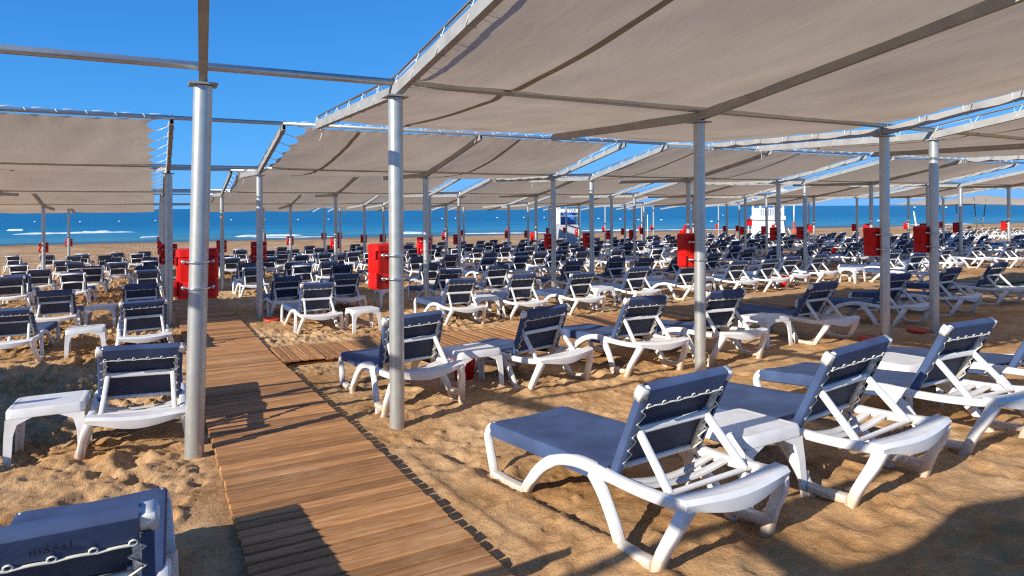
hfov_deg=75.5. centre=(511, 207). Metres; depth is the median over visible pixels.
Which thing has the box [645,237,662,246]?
sun lounger
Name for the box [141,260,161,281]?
sun lounger
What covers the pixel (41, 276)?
sun lounger
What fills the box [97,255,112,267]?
sun lounger
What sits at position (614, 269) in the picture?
sun lounger
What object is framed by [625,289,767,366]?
sun lounger
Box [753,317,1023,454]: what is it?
sun lounger
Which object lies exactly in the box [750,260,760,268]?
side table
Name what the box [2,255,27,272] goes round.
sun lounger
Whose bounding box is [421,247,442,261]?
sun lounger
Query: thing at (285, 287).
sun lounger
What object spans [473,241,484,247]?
sun lounger
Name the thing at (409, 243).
sun lounger
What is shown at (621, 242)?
sun lounger
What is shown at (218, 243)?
red box
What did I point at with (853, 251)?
sun lounger
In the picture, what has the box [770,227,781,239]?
red box
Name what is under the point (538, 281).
side table
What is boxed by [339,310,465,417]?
sun lounger
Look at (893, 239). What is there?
sun lounger
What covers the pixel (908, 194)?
shade canopy
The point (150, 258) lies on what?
sun lounger
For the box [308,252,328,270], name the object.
sun lounger
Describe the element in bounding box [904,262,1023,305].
sun lounger
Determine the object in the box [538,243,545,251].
sun lounger
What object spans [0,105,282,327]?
shade canopy
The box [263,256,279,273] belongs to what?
sun lounger
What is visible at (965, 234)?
sun lounger
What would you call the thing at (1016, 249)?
sun lounger
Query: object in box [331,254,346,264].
sun lounger
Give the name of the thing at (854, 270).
side table
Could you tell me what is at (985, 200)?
sail roof
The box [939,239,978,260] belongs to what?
sun lounger
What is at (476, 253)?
sun lounger
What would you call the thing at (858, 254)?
side table
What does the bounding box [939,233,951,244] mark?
sun lounger
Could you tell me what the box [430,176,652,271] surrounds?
shade canopy
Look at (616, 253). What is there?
sun lounger
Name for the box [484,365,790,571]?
sun lounger
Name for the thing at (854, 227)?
red box
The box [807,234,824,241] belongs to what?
sun lounger
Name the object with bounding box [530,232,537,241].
red box
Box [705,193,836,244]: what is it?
shade canopy
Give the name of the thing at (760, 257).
sun lounger
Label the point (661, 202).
shade canopy
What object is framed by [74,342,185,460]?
sun lounger
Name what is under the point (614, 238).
sun lounger
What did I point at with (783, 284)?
red bin
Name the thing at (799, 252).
sun lounger
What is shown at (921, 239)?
red box
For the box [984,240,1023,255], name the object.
sun lounger
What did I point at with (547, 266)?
sun lounger
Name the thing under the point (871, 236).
red box
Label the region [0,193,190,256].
shade canopy
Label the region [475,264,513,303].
sun lounger
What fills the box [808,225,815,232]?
red box
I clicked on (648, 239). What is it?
sun lounger
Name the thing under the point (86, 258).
sun lounger
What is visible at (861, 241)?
sun lounger
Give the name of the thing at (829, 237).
sun lounger
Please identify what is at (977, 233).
beige lounger
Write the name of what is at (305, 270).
sun lounger
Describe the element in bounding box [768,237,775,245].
sun lounger
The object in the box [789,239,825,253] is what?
sun lounger
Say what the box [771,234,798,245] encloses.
sun lounger
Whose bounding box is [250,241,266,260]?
red box
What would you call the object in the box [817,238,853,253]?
sun lounger
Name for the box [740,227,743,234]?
red box
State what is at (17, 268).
sun lounger
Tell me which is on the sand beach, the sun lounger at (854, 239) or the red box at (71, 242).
the sun lounger at (854, 239)
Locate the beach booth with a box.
[556,207,577,243]
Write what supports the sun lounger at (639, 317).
on the sand beach
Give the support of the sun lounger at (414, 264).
on the sand beach
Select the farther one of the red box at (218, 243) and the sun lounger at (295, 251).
the sun lounger at (295, 251)
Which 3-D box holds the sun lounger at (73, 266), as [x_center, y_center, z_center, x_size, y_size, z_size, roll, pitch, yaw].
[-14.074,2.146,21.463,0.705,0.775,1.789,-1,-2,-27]
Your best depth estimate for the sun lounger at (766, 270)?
14.43 m
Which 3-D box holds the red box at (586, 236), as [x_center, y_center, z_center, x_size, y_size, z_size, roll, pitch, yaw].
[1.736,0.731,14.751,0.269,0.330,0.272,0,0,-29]
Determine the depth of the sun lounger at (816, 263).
15.93 m
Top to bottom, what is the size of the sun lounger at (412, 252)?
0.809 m
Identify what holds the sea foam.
on the sea
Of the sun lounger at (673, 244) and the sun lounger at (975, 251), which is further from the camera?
the sun lounger at (673, 244)
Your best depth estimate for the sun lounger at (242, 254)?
29.49 m
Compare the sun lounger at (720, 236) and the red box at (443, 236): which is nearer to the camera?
the red box at (443, 236)
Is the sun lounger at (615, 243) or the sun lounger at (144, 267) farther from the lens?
the sun lounger at (615, 243)
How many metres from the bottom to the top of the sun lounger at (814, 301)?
0.776 m
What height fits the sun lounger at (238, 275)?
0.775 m
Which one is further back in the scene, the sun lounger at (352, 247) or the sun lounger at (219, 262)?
the sun lounger at (352, 247)
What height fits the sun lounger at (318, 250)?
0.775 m
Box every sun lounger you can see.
[0,274,40,305]
[0,276,32,306]
[0,307,59,361]
[0,487,178,575]
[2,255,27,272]
[7,264,38,284]
[27,268,57,289]
[30,289,84,336]
[37,255,54,268]
[52,260,71,280]
[58,271,96,302]
[65,262,88,283]
[66,256,81,261]
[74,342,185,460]
[75,253,94,265]
[77,266,108,294]
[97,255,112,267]
[104,259,124,278]
[106,261,132,283]
[110,252,127,266]
[115,298,173,345]
[116,282,159,331]
[128,253,144,270]
[133,265,156,283]
[134,269,164,298]
[136,251,151,265]
[141,257,157,260]
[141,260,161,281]
[218,255,232,273]
[219,257,239,276]
[230,249,246,262]
[231,263,255,289]
[232,266,269,296]
[235,250,247,262]
[248,255,266,272]
[256,275,308,316]
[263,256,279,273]
[267,250,275,256]
[272,253,289,272]
[273,261,304,281]
[276,247,287,252]
[280,282,343,334]
[284,255,309,267]
[287,249,299,259]
[291,263,317,283]
[299,246,314,254]
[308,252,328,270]
[309,248,325,260]
[310,253,331,272]
[312,260,338,280]
[318,265,353,281]
[326,245,338,253]
[326,273,366,312]
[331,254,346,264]
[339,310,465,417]
[344,244,362,257]
[345,251,363,268]
[354,252,367,270]
[355,246,366,259]
[356,270,368,283]
[404,245,413,249]
[404,250,408,266]
[404,256,422,275]
[404,262,443,291]
[405,242,414,247]
[405,248,418,265]
[408,269,462,302]
[414,278,485,325]
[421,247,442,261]
[431,249,439,261]
[436,242,447,253]
[440,248,466,263]
[440,254,463,275]
[442,246,468,261]
[447,303,592,390]
[461,248,483,263]
[463,257,497,281]
[464,243,473,252]
[464,245,486,259]
[467,253,497,274]
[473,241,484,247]
[474,273,547,319]
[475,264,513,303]
[484,242,493,250]
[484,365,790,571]
[491,244,503,253]
[492,241,513,253]
[495,251,531,272]
[496,247,512,261]
[507,255,534,279]
[510,243,526,253]
[510,246,534,259]
[511,239,526,247]
[519,252,547,272]
[531,245,557,259]
[532,254,562,276]
[533,272,605,315]
[537,261,591,293]
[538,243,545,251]
[548,295,688,376]
[556,239,563,248]
[556,242,570,255]
[556,249,568,261]
[556,251,594,271]
[568,244,579,256]
[569,248,588,260]
[570,246,605,263]
[587,249,629,269]
[588,240,607,253]
[592,266,660,303]
[594,257,626,283]
[601,245,638,262]
[601,258,662,287]
[602,239,621,250]
[603,237,617,244]
[604,243,636,257]
[605,238,627,246]
[625,247,670,268]
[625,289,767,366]
[631,244,668,257]
[634,267,711,300]
[636,242,650,253]
[639,241,664,253]
[645,236,653,246]
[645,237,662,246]
[649,257,678,278]
[661,235,670,241]
[661,236,675,245]
[663,239,676,251]
[665,248,676,252]
[666,253,726,278]
[683,260,758,291]
[706,238,714,246]
[706,240,726,253]
[706,243,725,256]
[706,249,759,272]
[712,258,790,291]
[714,234,724,240]
[715,335,951,508]
[716,241,728,256]
[718,281,859,344]
[719,246,742,267]
[724,237,731,246]
[725,241,743,255]
[727,239,759,252]
[729,236,748,246]
[730,233,738,240]
[737,245,782,259]
[740,240,769,255]
[743,256,810,286]
[745,248,783,269]
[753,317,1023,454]
[754,238,762,251]
[760,248,811,267]
[761,238,798,254]
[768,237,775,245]
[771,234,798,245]
[771,237,793,245]
[776,254,837,283]
[782,244,817,263]
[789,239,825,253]
[794,236,811,245]
[795,273,928,327]
[797,235,830,246]
[797,245,841,266]
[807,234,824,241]
[812,243,863,263]
[815,235,843,244]
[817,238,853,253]
[824,245,868,264]
[825,233,835,244]
[830,234,858,244]
[835,237,863,251]
[835,252,876,260]
[837,249,904,276]
[842,243,891,263]
[848,267,981,316]
[856,253,940,282]
[864,252,939,275]
[876,242,912,260]
[886,340,1023,415]
[890,235,897,247]
[895,240,912,257]
[898,247,964,271]
[902,241,951,258]
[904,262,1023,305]
[924,244,993,267]
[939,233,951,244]
[939,237,969,250]
[939,238,948,250]
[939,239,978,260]
[944,236,975,247]
[945,232,953,244]
[946,231,974,242]
[947,231,979,242]
[951,238,1001,255]
[953,243,1023,267]
[958,236,994,246]
[979,239,1023,256]
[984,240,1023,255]
[987,235,1022,251]
[990,234,1023,246]
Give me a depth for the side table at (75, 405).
4.29 m
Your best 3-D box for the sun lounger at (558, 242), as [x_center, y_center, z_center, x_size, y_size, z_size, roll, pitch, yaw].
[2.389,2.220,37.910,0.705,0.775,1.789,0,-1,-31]
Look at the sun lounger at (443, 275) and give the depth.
12.97 m
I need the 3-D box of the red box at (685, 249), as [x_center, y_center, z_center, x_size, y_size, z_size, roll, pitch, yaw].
[1.778,0.421,6.437,0.269,0.330,0.272,0,0,-25]
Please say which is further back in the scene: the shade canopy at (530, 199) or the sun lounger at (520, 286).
the shade canopy at (530, 199)
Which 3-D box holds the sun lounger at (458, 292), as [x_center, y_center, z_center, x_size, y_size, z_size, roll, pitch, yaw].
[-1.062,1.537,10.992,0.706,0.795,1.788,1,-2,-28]
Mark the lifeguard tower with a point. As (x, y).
(758, 219)
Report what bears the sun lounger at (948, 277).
on the sand beach
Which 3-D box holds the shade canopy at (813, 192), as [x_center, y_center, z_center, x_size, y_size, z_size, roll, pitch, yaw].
[13.697,0.673,29.515,7.083,3.395,5.188,0,0,-28]
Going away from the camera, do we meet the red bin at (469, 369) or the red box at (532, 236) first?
the red bin at (469, 369)
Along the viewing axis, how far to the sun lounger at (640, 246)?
30.75 m
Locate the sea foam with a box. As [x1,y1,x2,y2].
[7,223,964,237]
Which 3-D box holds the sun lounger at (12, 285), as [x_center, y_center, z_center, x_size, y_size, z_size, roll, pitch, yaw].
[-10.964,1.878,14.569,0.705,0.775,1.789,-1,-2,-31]
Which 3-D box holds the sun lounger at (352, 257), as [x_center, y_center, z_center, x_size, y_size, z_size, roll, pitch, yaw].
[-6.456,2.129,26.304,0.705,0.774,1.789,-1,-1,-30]
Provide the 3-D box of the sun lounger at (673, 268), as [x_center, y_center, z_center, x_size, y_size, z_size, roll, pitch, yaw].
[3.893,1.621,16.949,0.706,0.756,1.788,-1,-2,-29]
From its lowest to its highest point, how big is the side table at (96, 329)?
0.430 m
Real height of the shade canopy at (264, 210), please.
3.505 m
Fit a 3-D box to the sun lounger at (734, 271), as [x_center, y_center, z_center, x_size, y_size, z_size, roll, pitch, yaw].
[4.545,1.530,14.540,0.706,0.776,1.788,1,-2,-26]
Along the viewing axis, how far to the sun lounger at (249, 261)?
24.66 m
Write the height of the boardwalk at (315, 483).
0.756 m
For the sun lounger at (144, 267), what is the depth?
17.53 m
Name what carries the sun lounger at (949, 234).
on the sand beach
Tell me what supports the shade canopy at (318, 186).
on the sand beach
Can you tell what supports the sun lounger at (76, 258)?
on the sand beach
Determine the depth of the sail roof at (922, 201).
65.67 m
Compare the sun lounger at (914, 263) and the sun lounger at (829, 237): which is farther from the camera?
the sun lounger at (829, 237)
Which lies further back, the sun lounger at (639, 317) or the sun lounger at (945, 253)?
the sun lounger at (945, 253)
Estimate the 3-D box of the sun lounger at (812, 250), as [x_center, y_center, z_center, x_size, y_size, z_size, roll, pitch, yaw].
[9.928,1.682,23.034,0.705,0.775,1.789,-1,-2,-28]
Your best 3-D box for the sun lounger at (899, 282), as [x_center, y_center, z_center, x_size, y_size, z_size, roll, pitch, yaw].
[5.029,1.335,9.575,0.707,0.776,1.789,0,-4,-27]
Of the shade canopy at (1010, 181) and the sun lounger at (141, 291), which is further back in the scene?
the shade canopy at (1010, 181)
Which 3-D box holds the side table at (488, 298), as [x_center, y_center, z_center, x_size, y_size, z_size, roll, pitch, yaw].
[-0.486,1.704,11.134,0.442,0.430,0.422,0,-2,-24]
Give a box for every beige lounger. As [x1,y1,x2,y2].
[953,230,982,239]
[975,230,997,239]
[978,229,1006,238]
[998,228,1020,237]
[1006,228,1023,236]
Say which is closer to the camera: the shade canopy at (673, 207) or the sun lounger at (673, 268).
the sun lounger at (673, 268)
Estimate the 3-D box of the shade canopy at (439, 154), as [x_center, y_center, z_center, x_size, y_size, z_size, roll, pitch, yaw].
[-1.389,0.468,13.146,7.033,3.399,5.281,0,0,-28]
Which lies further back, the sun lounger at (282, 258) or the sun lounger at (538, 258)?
the sun lounger at (282, 258)
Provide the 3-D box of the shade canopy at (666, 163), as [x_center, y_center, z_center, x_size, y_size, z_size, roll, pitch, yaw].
[4.782,0.437,16.471,7.153,3.398,5.281,0,0,-28]
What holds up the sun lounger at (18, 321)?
on the sand beach
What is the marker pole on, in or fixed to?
on the sand beach
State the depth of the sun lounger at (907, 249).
22.62 m
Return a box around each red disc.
[263,317,279,321]
[858,335,877,340]
[906,327,931,333]
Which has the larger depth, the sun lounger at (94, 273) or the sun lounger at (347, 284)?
the sun lounger at (94, 273)
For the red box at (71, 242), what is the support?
attached to the shade canopy at (68, 211)
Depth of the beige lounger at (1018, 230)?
48.55 m
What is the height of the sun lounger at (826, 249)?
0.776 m
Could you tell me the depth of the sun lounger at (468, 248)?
33.22 m
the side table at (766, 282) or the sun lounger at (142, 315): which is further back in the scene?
the side table at (766, 282)
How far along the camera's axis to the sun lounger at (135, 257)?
27.39 m
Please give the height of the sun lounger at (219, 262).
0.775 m
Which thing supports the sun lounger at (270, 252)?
on the sand beach
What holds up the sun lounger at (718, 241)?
on the sand beach
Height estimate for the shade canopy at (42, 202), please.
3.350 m
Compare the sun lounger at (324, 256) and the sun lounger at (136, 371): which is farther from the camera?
the sun lounger at (324, 256)
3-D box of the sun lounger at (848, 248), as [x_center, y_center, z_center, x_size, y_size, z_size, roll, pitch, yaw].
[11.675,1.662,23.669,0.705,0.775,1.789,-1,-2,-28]
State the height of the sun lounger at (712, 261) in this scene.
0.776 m
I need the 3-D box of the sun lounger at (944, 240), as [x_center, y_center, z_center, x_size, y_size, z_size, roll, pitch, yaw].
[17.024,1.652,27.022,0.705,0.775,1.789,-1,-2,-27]
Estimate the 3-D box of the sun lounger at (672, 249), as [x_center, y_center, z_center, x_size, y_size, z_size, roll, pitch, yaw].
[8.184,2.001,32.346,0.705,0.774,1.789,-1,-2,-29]
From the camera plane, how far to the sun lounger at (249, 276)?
15.87 m
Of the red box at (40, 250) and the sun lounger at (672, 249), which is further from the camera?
the sun lounger at (672, 249)
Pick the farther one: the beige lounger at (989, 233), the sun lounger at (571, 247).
the beige lounger at (989, 233)
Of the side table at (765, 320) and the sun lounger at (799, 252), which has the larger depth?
the sun lounger at (799, 252)
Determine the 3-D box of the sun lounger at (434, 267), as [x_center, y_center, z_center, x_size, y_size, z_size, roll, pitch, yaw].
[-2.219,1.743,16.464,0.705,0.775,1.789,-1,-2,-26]
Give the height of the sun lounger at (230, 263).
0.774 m
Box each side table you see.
[2,390,92,468]
[64,324,106,357]
[84,303,117,328]
[345,306,381,333]
[374,289,388,308]
[440,342,503,387]
[461,263,475,274]
[467,294,499,319]
[526,265,540,276]
[533,279,541,294]
[583,285,615,306]
[584,260,601,270]
[661,257,672,268]
[684,408,807,508]
[686,276,715,289]
[738,312,792,349]
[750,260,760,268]
[753,271,780,286]
[839,267,865,283]
[850,253,868,263]
[877,352,944,408]
[942,256,957,267]
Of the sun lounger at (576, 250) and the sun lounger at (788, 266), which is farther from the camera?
the sun lounger at (576, 250)
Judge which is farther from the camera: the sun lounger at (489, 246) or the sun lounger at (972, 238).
the sun lounger at (489, 246)
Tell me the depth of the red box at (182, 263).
4.32 m
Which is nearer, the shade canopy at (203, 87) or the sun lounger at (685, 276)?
the shade canopy at (203, 87)
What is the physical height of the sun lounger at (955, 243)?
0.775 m
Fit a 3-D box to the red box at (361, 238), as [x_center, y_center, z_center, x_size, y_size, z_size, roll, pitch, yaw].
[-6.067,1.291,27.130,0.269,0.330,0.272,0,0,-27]
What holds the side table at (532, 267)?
on the sand beach
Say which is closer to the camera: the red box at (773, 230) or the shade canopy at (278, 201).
the red box at (773, 230)
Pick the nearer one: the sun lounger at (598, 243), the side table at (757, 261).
the side table at (757, 261)
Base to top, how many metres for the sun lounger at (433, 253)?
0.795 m
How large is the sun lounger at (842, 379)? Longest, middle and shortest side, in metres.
1.789 x 0.776 x 0.707 m
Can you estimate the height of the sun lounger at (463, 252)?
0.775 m
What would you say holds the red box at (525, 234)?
attached to the shade canopy at (564, 201)
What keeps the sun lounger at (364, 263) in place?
on the sand beach
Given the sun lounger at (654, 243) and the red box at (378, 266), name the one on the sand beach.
the sun lounger at (654, 243)
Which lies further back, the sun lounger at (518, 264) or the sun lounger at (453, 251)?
the sun lounger at (453, 251)
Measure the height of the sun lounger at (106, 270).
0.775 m
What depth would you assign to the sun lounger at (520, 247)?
31.84 m
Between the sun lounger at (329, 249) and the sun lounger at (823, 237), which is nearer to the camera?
the sun lounger at (329, 249)
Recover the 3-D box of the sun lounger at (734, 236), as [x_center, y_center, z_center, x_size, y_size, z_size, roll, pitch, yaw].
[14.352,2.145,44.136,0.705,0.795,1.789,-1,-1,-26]
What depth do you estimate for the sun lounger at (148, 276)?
15.67 m
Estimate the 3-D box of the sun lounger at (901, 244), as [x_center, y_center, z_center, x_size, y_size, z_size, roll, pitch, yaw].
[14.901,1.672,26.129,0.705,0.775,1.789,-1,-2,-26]
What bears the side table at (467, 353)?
on the sand beach
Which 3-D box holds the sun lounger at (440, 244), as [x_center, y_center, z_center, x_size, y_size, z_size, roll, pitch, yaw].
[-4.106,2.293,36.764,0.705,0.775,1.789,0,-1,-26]
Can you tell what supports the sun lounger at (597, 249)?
on the sand beach
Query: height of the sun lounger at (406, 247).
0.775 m
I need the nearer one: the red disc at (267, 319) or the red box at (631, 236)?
the red disc at (267, 319)
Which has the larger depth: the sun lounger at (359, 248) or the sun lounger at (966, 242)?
the sun lounger at (359, 248)
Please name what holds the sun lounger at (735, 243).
on the sand beach
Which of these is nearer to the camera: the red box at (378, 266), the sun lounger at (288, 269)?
the red box at (378, 266)
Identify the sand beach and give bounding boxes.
[0,223,1023,575]
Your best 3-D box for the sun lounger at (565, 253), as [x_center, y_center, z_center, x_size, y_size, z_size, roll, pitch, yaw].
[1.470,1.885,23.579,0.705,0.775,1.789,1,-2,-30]
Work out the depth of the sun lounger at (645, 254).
26.51 m
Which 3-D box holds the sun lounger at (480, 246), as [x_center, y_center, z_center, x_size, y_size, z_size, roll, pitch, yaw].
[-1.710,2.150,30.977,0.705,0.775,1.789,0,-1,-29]
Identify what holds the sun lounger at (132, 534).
on the sand beach
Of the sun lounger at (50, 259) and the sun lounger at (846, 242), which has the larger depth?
the sun lounger at (846, 242)
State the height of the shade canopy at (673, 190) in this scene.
3.395 m
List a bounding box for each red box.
[38,242,48,252]
[65,239,72,245]
[159,244,176,264]
[174,248,218,299]
[216,240,226,252]
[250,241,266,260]
[286,236,293,244]
[330,237,339,248]
[360,235,366,242]
[367,243,405,289]
[417,237,430,253]
[442,233,447,239]
[453,234,461,244]
[524,231,529,237]
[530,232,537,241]
[544,233,556,248]
[582,232,594,247]
[606,230,613,238]
[629,230,636,238]
[677,233,707,267]
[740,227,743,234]
[761,226,764,233]
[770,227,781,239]
[796,227,807,238]
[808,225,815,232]
[852,224,858,230]
[863,227,891,255]
[913,226,940,252]
[952,222,958,232]
[1001,221,1010,230]
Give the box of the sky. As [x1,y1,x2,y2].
[0,0,1023,208]
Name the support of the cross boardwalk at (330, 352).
on the sand beach
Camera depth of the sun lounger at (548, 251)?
29.21 m
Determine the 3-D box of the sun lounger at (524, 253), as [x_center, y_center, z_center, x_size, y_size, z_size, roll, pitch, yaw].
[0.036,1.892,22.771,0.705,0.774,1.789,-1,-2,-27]
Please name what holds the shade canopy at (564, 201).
on the sand beach
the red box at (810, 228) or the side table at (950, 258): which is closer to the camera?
the side table at (950, 258)
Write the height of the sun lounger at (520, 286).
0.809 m
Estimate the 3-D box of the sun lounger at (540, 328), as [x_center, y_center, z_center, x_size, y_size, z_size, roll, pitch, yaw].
[0.013,1.357,6.499,0.707,0.776,1.789,-4,-5,-34]
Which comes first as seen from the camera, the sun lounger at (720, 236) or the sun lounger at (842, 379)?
the sun lounger at (842, 379)
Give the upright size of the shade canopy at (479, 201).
3.350 m
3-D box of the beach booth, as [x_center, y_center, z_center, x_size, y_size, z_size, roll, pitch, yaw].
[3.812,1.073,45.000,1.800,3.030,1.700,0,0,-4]
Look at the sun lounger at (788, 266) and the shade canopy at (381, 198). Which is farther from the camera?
the shade canopy at (381, 198)
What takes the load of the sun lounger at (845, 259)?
on the sand beach
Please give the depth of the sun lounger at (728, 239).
36.14 m
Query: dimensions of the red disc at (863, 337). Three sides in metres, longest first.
0.280 x 0.280 x 0.052 m
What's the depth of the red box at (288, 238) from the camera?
25.73 m
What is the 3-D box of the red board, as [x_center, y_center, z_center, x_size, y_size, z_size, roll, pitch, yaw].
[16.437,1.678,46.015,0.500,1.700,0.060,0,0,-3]
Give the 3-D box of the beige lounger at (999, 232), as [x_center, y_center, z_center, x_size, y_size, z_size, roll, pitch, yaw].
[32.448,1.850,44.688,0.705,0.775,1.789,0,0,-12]
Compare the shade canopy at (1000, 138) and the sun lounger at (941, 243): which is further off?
the sun lounger at (941, 243)
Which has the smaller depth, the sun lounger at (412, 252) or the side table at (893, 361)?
the side table at (893, 361)
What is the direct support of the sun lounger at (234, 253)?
on the sand beach
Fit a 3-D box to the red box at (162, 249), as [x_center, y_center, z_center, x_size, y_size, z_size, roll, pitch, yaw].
[-5.606,0.769,10.794,0.269,0.330,0.272,0,0,-30]
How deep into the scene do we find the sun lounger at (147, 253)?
29.38 m
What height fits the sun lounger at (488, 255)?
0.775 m
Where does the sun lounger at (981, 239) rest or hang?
on the sand beach
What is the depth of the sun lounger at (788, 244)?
29.86 m
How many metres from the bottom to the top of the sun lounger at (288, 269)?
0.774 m
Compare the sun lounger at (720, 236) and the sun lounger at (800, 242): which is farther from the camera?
the sun lounger at (720, 236)
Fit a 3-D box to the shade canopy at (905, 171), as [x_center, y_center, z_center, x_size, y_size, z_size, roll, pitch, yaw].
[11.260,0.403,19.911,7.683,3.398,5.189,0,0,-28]
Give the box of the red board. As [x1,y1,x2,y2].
[747,219,751,232]
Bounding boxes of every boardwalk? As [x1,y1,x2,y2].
[173,297,513,575]
[270,273,1023,366]
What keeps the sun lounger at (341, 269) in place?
on the sand beach
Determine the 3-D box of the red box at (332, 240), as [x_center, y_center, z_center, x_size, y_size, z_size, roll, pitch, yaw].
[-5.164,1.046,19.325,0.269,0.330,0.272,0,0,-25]
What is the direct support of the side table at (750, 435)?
on the sand beach
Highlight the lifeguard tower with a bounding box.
[750,187,790,237]
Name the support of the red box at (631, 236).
attached to the shade canopy at (673, 190)
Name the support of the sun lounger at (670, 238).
on the sand beach
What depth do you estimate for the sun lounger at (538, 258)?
21.49 m
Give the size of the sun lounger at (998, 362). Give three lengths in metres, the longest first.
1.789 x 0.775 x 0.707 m
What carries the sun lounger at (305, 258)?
on the sand beach
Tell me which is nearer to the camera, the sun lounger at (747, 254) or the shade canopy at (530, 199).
the sun lounger at (747, 254)
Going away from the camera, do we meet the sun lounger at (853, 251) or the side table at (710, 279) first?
the side table at (710, 279)
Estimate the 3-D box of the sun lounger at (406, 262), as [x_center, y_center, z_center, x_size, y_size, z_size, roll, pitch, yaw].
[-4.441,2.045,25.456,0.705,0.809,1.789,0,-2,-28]
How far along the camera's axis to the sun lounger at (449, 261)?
20.79 m
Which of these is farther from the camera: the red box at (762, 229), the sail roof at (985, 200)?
the sail roof at (985, 200)
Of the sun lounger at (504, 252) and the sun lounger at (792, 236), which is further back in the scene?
the sun lounger at (792, 236)
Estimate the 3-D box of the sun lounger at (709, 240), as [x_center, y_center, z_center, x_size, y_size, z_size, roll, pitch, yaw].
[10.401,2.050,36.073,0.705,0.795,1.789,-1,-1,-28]
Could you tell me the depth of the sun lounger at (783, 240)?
35.26 m
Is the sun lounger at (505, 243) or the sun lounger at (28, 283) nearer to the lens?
the sun lounger at (28, 283)
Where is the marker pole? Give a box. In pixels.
[793,205,794,233]
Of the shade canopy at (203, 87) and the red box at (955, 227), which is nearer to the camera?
the shade canopy at (203, 87)
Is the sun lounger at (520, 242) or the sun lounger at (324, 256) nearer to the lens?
the sun lounger at (324, 256)
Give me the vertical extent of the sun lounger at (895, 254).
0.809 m
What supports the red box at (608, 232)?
attached to the shade canopy at (571, 189)
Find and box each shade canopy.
[0,0,395,459]
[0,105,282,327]
[0,167,230,293]
[0,189,190,271]
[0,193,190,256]
[210,189,383,261]
[210,194,325,251]
[213,169,460,289]
[239,120,666,318]
[313,0,1023,429]
[328,195,447,253]
[366,191,529,255]
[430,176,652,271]
[448,196,549,240]
[501,192,647,258]
[528,142,892,292]
[543,203,642,242]
[594,180,792,265]
[613,193,771,241]
[628,200,736,235]
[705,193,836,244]
[734,155,1023,273]
[746,186,900,255]
[755,103,1023,333]
[857,184,988,241]
[890,168,1023,261]
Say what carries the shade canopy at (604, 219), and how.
on the sand beach
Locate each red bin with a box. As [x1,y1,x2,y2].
[453,358,475,379]
[780,275,790,287]
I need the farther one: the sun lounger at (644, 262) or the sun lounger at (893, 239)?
the sun lounger at (893, 239)
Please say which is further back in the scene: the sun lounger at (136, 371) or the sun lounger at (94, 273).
the sun lounger at (94, 273)
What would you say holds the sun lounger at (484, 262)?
on the sand beach
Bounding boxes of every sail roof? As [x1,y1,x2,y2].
[895,200,957,221]
[904,195,1023,227]
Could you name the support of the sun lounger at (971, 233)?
on the sand beach
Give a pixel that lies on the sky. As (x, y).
(369, 38)
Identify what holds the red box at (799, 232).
attached to the shade canopy at (905, 171)
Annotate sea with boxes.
[0,205,1023,245]
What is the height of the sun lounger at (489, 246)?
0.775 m
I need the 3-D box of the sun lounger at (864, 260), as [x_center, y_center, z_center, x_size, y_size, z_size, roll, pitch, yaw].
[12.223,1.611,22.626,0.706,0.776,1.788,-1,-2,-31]
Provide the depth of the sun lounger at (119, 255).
28.94 m
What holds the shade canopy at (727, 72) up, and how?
on the sand beach
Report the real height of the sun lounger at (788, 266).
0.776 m
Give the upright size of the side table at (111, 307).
0.430 m
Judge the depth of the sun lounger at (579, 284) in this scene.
11.57 m
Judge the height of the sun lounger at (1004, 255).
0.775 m
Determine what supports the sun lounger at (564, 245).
on the sand beach
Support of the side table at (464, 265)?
on the sand beach
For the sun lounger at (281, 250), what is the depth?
32.15 m
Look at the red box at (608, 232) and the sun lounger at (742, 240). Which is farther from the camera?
the sun lounger at (742, 240)
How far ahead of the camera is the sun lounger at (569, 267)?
14.52 m
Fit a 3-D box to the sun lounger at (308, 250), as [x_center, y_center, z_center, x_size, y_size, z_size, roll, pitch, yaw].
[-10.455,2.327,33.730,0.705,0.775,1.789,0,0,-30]
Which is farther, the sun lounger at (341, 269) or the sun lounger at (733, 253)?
the sun lounger at (733, 253)
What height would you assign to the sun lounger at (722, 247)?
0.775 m
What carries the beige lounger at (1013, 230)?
on the sand beach
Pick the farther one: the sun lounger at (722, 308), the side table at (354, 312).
the side table at (354, 312)
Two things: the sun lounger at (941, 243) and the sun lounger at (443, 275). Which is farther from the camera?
the sun lounger at (941, 243)
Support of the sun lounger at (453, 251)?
on the sand beach
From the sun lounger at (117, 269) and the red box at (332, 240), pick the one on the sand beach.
the sun lounger at (117, 269)
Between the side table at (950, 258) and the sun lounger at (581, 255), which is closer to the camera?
the side table at (950, 258)
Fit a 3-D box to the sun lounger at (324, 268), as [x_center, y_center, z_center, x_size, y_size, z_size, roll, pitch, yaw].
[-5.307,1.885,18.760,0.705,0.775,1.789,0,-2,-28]
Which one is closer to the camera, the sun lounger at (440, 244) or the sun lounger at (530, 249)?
the sun lounger at (530, 249)
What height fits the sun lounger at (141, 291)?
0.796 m
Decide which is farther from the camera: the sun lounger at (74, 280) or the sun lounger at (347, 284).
the sun lounger at (74, 280)
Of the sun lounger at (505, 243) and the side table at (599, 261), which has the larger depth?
the sun lounger at (505, 243)
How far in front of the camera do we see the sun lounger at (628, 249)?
26.19 m

